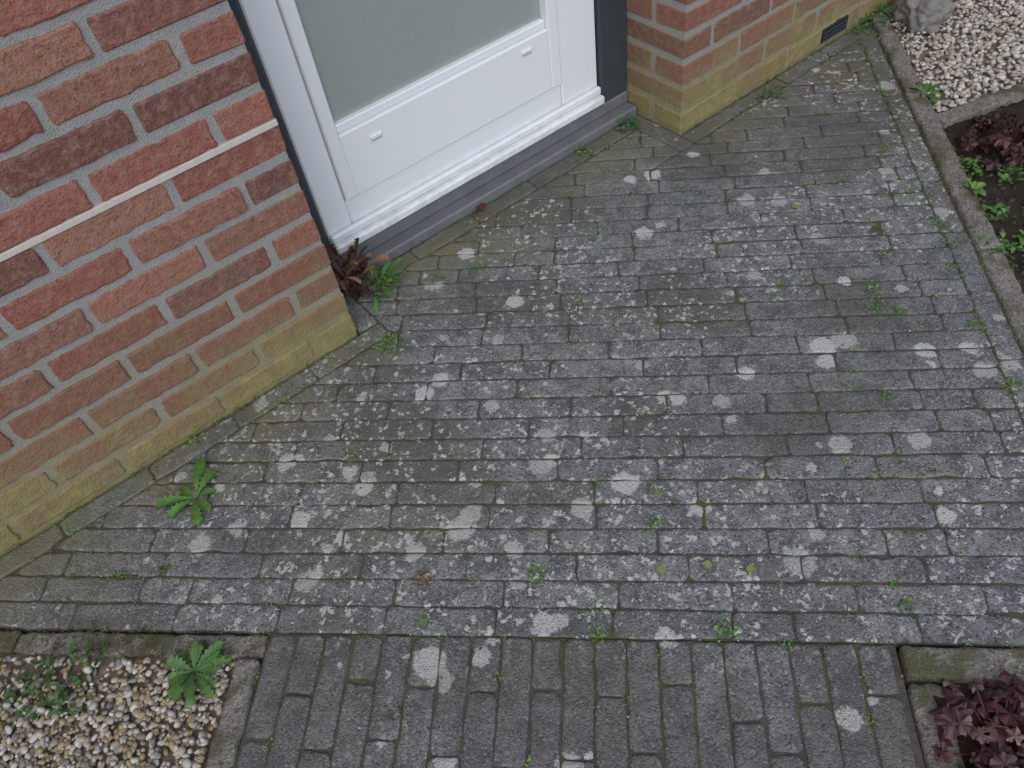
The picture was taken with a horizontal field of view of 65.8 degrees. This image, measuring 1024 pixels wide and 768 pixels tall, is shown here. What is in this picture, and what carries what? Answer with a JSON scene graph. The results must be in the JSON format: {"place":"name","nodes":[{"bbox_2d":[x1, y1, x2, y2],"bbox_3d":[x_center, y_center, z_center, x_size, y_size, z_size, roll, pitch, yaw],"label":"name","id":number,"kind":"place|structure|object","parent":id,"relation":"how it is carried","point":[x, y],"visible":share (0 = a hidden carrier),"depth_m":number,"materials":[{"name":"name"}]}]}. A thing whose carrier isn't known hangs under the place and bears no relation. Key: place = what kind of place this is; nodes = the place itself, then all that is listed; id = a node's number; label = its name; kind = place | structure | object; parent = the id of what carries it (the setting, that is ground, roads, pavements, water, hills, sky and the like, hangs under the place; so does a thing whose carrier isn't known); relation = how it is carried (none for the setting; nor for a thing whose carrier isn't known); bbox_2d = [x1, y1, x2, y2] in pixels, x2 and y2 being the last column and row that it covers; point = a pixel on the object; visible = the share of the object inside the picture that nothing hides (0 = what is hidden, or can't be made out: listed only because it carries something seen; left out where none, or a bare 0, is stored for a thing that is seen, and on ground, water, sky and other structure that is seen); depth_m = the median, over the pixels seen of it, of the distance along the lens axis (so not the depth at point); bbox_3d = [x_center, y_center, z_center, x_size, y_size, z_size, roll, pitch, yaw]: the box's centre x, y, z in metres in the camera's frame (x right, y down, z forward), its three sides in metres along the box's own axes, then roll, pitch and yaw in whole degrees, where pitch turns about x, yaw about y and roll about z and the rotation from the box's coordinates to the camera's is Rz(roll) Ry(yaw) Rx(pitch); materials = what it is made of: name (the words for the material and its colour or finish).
{"place":"outdoors","nodes":[
{"label":"outdoors","id":0,"kind":"place"},
{"bbox_2d":[0,26,1023,767],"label":"brick paving","id":1,"kind":"structure","parent":0,"point":[656,600],"depth_m":1.58,"materials":[{"name":"grey brick"}]},
{"bbox_2d":[156,458,216,524],"bbox_3d":[-0.657,0.224,1.649,0.121,0.023,0.143,22,57,25],"label":"dandelion","id":2,"kind":"object","parent":1,"relation":"on","point":[196,477],"visible":1,"depth_m":1.65,"materials":[{"name":"green plant"}]},
{"bbox_2d":[0,569,434,721],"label":"dry moss","id":3,"kind":"object","parent":1,"relation":"on","point":[204,641],"visible":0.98,"depth_m":1.46,"materials":[{"name":"brown plant"}]},
{"bbox_2d":[326,237,388,301],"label":"dry leaves","id":4,"kind":"object","parent":1,"relation":"on","point":[346,277],"visible":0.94,"depth_m":1.95,"materials":[{"name":"brown plant"}]},
{"bbox_2d":[363,258,405,312],"bbox_3d":[-0.325,-0.260,1.987,0.134,0.066,0.133,-35,54,-19],"label":"weed","id":5,"kind":"object","parent":1,"relation":"on","point":[382,273],"visible":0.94,"depth_m":1.99,"materials":[{"name":"green plant"}]},
{"bbox_2d":[375,332,403,354],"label":"creeping weed","id":6,"kind":"object","parent":1,"relation":"on","point":[388,342],"visible":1,"depth_m":1.86,"materials":[{"name":"green plant"}]},
{"bbox_2d":[474,203,484,213],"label":"dry leaves","id":7,"kind":"object","parent":1,"relation":"on","point":[481,205],"visible":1,"depth_m":2.16,"materials":[{"name":"brown plant"}]},
{"bbox_2d":[330,91,635,288],"bbox_3d":[-0.082,-0.546,2.213,1.097,0.112,0.105,-35,54,-19],"label":"door threshold","id":8,"kind":"object","parent":1,"relation":"on","point":[416,228],"depth_m":2.18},
{"bbox_2d":[0,49,1017,765],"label":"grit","id":9,"kind":"object","parent":1,"relation":"on","point":[602,457],"visible":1,"depth_m":1.57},
{"bbox_2d":[341,114,678,333],"bbox_3d":[-0.003,-0.472,2.150,1.103,0.004,0.200,-35,54,-19],"label":"joint filling","id":10,"kind":"object","parent":1,"relation":"on","point":[397,300],"visible":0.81,"depth_m":2.11,"materials":[{"name":"soil"}]},
{"bbox_2d":[0,19,1023,646],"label":"joint filling","id":11,"kind":"object","parent":1,"relation":"on","point":[54,547],"visible":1,"depth_m":1.61,"materials":[{"name":"soil"}]},
{"bbox_2d":[16,14,1023,766],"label":"moss","id":12,"kind":"object","parent":1,"relation":"on","point":[656,488],"visible":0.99,"depth_m":1.69,"materials":[{"name":"green plant"}]},
{"bbox_2d":[235,633,924,767],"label":"joint filling","id":13,"kind":"object","parent":1,"relation":"on","point":[902,696],"visible":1,"depth_m":1.30,"materials":[{"name":"soil"}]},
{"bbox_2d":[574,142,591,155],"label":"creeping weed","id":14,"kind":"object","parent":1,"relation":"on","point":[580,152],"visible":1,"depth_m":2.27,"materials":[{"name":"green plant"}]},
{"bbox_2d":[613,114,640,132],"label":"creeping weed","id":15,"kind":"object","parent":1,"relation":"on","point":[628,122],"visible":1,"depth_m":2.31,"materials":[{"name":"green plant"}]},
{"bbox_2d":[656,565,664,573],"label":"fallen leaf","id":16,"kind":"object","parent":1,"relation":"on","point":[660,569],"visible":1,"depth_m":1.42,"materials":[{"name":"green plant"}]},
{"bbox_2d":[701,560,711,568],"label":"fallen leaf","id":17,"kind":"object","parent":1,"relation":"on","point":[706,564],"visible":1,"depth_m":1.42,"materials":[{"name":"green plant"}]},
{"bbox_2d":[746,565,755,575],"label":"fallen leaf","id":18,"kind":"object","parent":1,"relation":"on","point":[750,569],"visible":1,"depth_m":1.40,"materials":[{"name":"green plant"}]},
{"bbox_2d":[756,85,787,102],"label":"creeping weed","id":19,"kind":"object","parent":1,"relation":"on","point":[774,94],"visible":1,"depth_m":2.34,"materials":[{"name":"green plant"}]},
{"bbox_2d":[847,23,870,33],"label":"creeping weed","id":20,"kind":"object","parent":1,"relation":"on","point":[857,27],"visible":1,"depth_m":2.52,"materials":[{"name":"green plant"}]},
{"bbox_2d":[886,0,1023,114],"bbox_3d":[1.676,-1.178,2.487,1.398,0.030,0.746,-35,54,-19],"label":"gravel","id":21,"kind":"structure","parent":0,"point":[978,79],"depth_m":2.38,"materials":[{"name":"beige gravel"}]},
{"bbox_2d":[860,3,893,27],"bbox_3d":[1.170,-1.200,2.544,0.157,0.051,0.160,-35,54,-19],"label":"creeping weed","id":22,"kind":"object","parent":21,"relation":"on","point":[889,7],"visible":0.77,"depth_m":2.53,"materials":[{"name":"green plant"}]},
{"bbox_2d":[890,0,954,35],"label":"garden rock","id":23,"kind":"object","parent":21,"relation":"on","point":[926,16],"visible":0.9,"depth_m":2.45,"materials":[{"name":"grey stone"}]},
{"bbox_2d":[934,682,1023,767],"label":"garden soil","id":24,"kind":"structure","parent":0,"point":[976,722],"depth_m":1.21,"materials":[{"name":"brown soil"}]},
{"bbox_2d":[930,667,1023,767],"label":"heuchera plant","id":25,"kind":"object","parent":24,"relation":"on","point":[953,719],"visible":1,"depth_m":1.19,"materials":[{"name":"purple plant"}]},
{"bbox_2d":[942,99,1023,761],"bbox_3d":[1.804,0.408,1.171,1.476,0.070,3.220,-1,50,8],"label":"garden soil","id":26,"kind":"structure","parent":0,"point":[1005,224],"depth_m":1.99,"materials":[{"name":"black soil"}]},
{"bbox_2d":[955,157,985,179],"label":"creeping weed","id":27,"kind":"object","parent":26,"relation":"on","point":[970,161],"visible":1,"depth_m":2.02,"materials":[{"name":"green plant"}]},
{"bbox_2d":[957,108,1023,170],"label":"heuchera plant","id":28,"kind":"object","parent":26,"relation":"on","point":[995,138],"visible":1,"depth_m":2.04,"materials":[{"name":"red plant"}]},
{"bbox_2d":[982,202,1015,220],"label":"creeping weed","id":29,"kind":"object","parent":26,"relation":"on","point":[996,206],"visible":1,"depth_m":1.91,"materials":[{"name":"green plant"}]},
{"bbox_2d":[977,231,1023,258],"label":"creeping weed","id":30,"kind":"object","parent":26,"relation":"on","point":[1012,247],"visible":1,"depth_m":1.83,"materials":[{"name":"green plant"}]},
{"bbox_2d":[987,165,1023,182],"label":"creeping weed","id":31,"kind":"object","parent":26,"relation":"on","point":[1005,176],"visible":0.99,"depth_m":1.99,"materials":[{"name":"green plant"}]},
{"bbox_2d":[1012,229,1023,249],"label":"creeping weed","id":32,"kind":"object","parent":26,"relation":"on","point":[1021,239],"visible":0.99,"depth_m":1.84,"materials":[{"name":"green plant"}]},
{"label":"ground","id":33,"kind":"structure","parent":0,"visible":0},
{"bbox_2d":[0,654,235,767],"bbox_3d":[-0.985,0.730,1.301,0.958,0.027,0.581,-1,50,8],"label":"gravel","id":34,"kind":"structure","parent":33,"relation":"on","point":[143,698],"depth_m":1.37,"materials":[{"name":"beige gravel"}]},
{"bbox_2d":[2,656,58,721],"bbox_3d":[-0.858,0.543,1.414,0.104,0.025,0.119,-35,54,-19],"label":"creeping weed","id":35,"kind":"object","parent":34,"relation":"on","point":[40,700],"visible":1,"depth_m":1.41,"materials":[{"name":"green plant"}]},
{"bbox_2d":[44,674,91,727],"bbox_3d":[-0.790,0.553,1.394,0.077,0.028,0.080,-35,54,-19],"label":"creeping weed","id":36,"kind":"object","parent":34,"relation":"on","point":[70,679],"visible":1,"depth_m":1.40,"materials":[{"name":"green plant"}]},
{"bbox_2d":[166,641,232,708],"bbox_3d":[-0.561,0.511,1.397,0.114,0.046,0.114,-5,50,5],"label":"broadleaf weed","id":37,"kind":"object","parent":34,"relation":"on","point":[181,681],"visible":1,"depth_m":1.40,"materials":[{"name":"green plant"}]},
{"bbox_2d":[0,630,268,663],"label":"concrete edging","id":38,"kind":"object","parent":33,"relation":"on","point":[19,639],"visible":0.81,"depth_m":1.46,"materials":[{"name":"grey concrete"}]},
{"bbox_2d":[68,621,107,669],"bbox_3d":[-0.780,0.485,1.452,0.092,0.026,0.065,29,60,29],"label":"creeping weed","id":39,"kind":"object","parent":38,"relation":"on","point":[103,645],"visible":1,"depth_m":1.45,"materials":[{"name":"green plant"}]},
{"bbox_2d":[206,658,261,767],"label":"concrete edging","id":40,"kind":"object","parent":33,"relation":"on","point":[225,745],"visible":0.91,"depth_m":1.35,"materials":[{"name":"grey concrete"}]},
{"bbox_2d":[0,0,892,555],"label":"wall bricks","id":41,"kind":"object","parent":33,"relation":"on","point":[36,60],"depth_m":1.49,"materials":[{"name":"red brick"}]},
{"bbox_2d":[0,117,277,261],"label":"pale mortar joint","id":42,"kind":"object","parent":41,"relation":"on","point":[114,201],"visible":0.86,"depth_m":1.38,"materials":[{"name":"beige concrete"}]},
{"bbox_2d":[228,0,626,259],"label":"door frame","id":43,"kind":"object","parent":41,"relation":"attached to","point":[610,42],"visible":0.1,"depth_m":2.15,"materials":[{"name":"grey plastic"}]},
{"bbox_2d":[237,0,596,245],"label":"door","id":44,"kind":"structure","parent":43,"relation":"in","point":[365,53],"depth_m":1.85,"materials":[{"name":"white plastic"}]},
{"bbox_2d":[276,0,560,200],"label":"door sash","id":45,"kind":"object","parent":44,"relation":"attached to","point":[427,122],"depth_m":1.96,"materials":[{"name":"white plastic"}]},
{"bbox_2d":[334,18,543,132],"bbox_3d":[-0.175,-0.768,1.942,0.634,0.022,0.046,-35,54,-19],"label":"door glazing bead","id":46,"kind":"object","parent":45,"relation":"attached to","point":[395,97],"depth_m":1.92,"materials":[{"name":"white plastic"}]},
{"bbox_2d":[370,47,531,139],"bbox_3d":[-0.143,-0.724,1.960,0.504,0.026,0.007,-35,54,-19],"label":"weep hole cover","id":47,"kind":"object","parent":45,"relation":"attached to","point":[380,133],"visible":1,"depth_m":1.89,"materials":[{"name":"white plastic"}]},
{"bbox_2d":[330,86,604,253],"bbox_3d":[-0.093,-0.591,2.131,0.912,0.049,0.031,-35,54,-19],"label":"door weatherboard","id":48,"kind":"object","parent":44,"relation":"attached to","point":[412,201],"depth_m":2.11,"materials":[{"name":"white plastic"}]},
{"bbox_2d":[820,14,848,43],"bbox_3d":[1.004,-1.116,2.481,0.125,0.045,0.024,-35,54,-19],"label":"wall vent","id":49,"kind":"object","parent":41,"relation":"attached to","point":[836,23],"depth_m":2.47,"materials":[{"name":"black plastic"}]},
{"bbox_2d":[823,19,847,41],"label":"wall vent slats","id":50,"kind":"structure","parent":49,"relation":"attached to","point":[835,30],"depth_m":2.47,"materials":[{"name":"grey plastic"}]},
{"bbox_2d":[0,0,894,557],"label":"wall mortar","id":51,"kind":"object","parent":33,"relation":"on","point":[82,14],"depth_m":1.52,"materials":[{"name":"grey concrete"}]},
{"bbox_2d":[906,683,964,767],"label":"concrete edging","id":52,"kind":"object","parent":33,"relation":"on","point":[922,703],"visible":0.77,"depth_m":1.22,"materials":[{"name":"grey concrete"}]},
{"bbox_2d":[870,11,1023,351],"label":"concrete edging","id":53,"kind":"object","parent":33,"relation":"on","point":[1006,285],"visible":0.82,"depth_m":1.99,"materials":[{"name":"grey concrete"}]},
{"bbox_2d":[908,82,943,103],"bbox_3d":[1.179,-0.838,2.257,0.090,0.037,0.086,19,56,23],"label":"broadleaf weed","id":54,"kind":"object","parent":53,"relation":"on","point":[928,87],"visible":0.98,"depth_m":2.26,"materials":[{"name":"green plant"}]},
{"bbox_2d":[965,178,985,195],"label":"broadleaf weed","id":55,"kind":"object","parent":53,"relation":"on","point":[976,187],"visible":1,"depth_m":1.97,"materials":[{"name":"green plant"}]},
{"bbox_2d":[897,645,1023,687],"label":"concrete edging","id":56,"kind":"object","parent":33,"relation":"on","point":[922,665],"visible":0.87,"depth_m":1.26,"materials":[{"name":"grey concrete"}]},
{"bbox_2d":[935,83,1023,128],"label":"concrete edging","id":57,"kind":"object","parent":33,"relation":"on","point":[985,105],"visible":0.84,"depth_m":2.19,"materials":[{"name":"grey concrete"}]}
]}

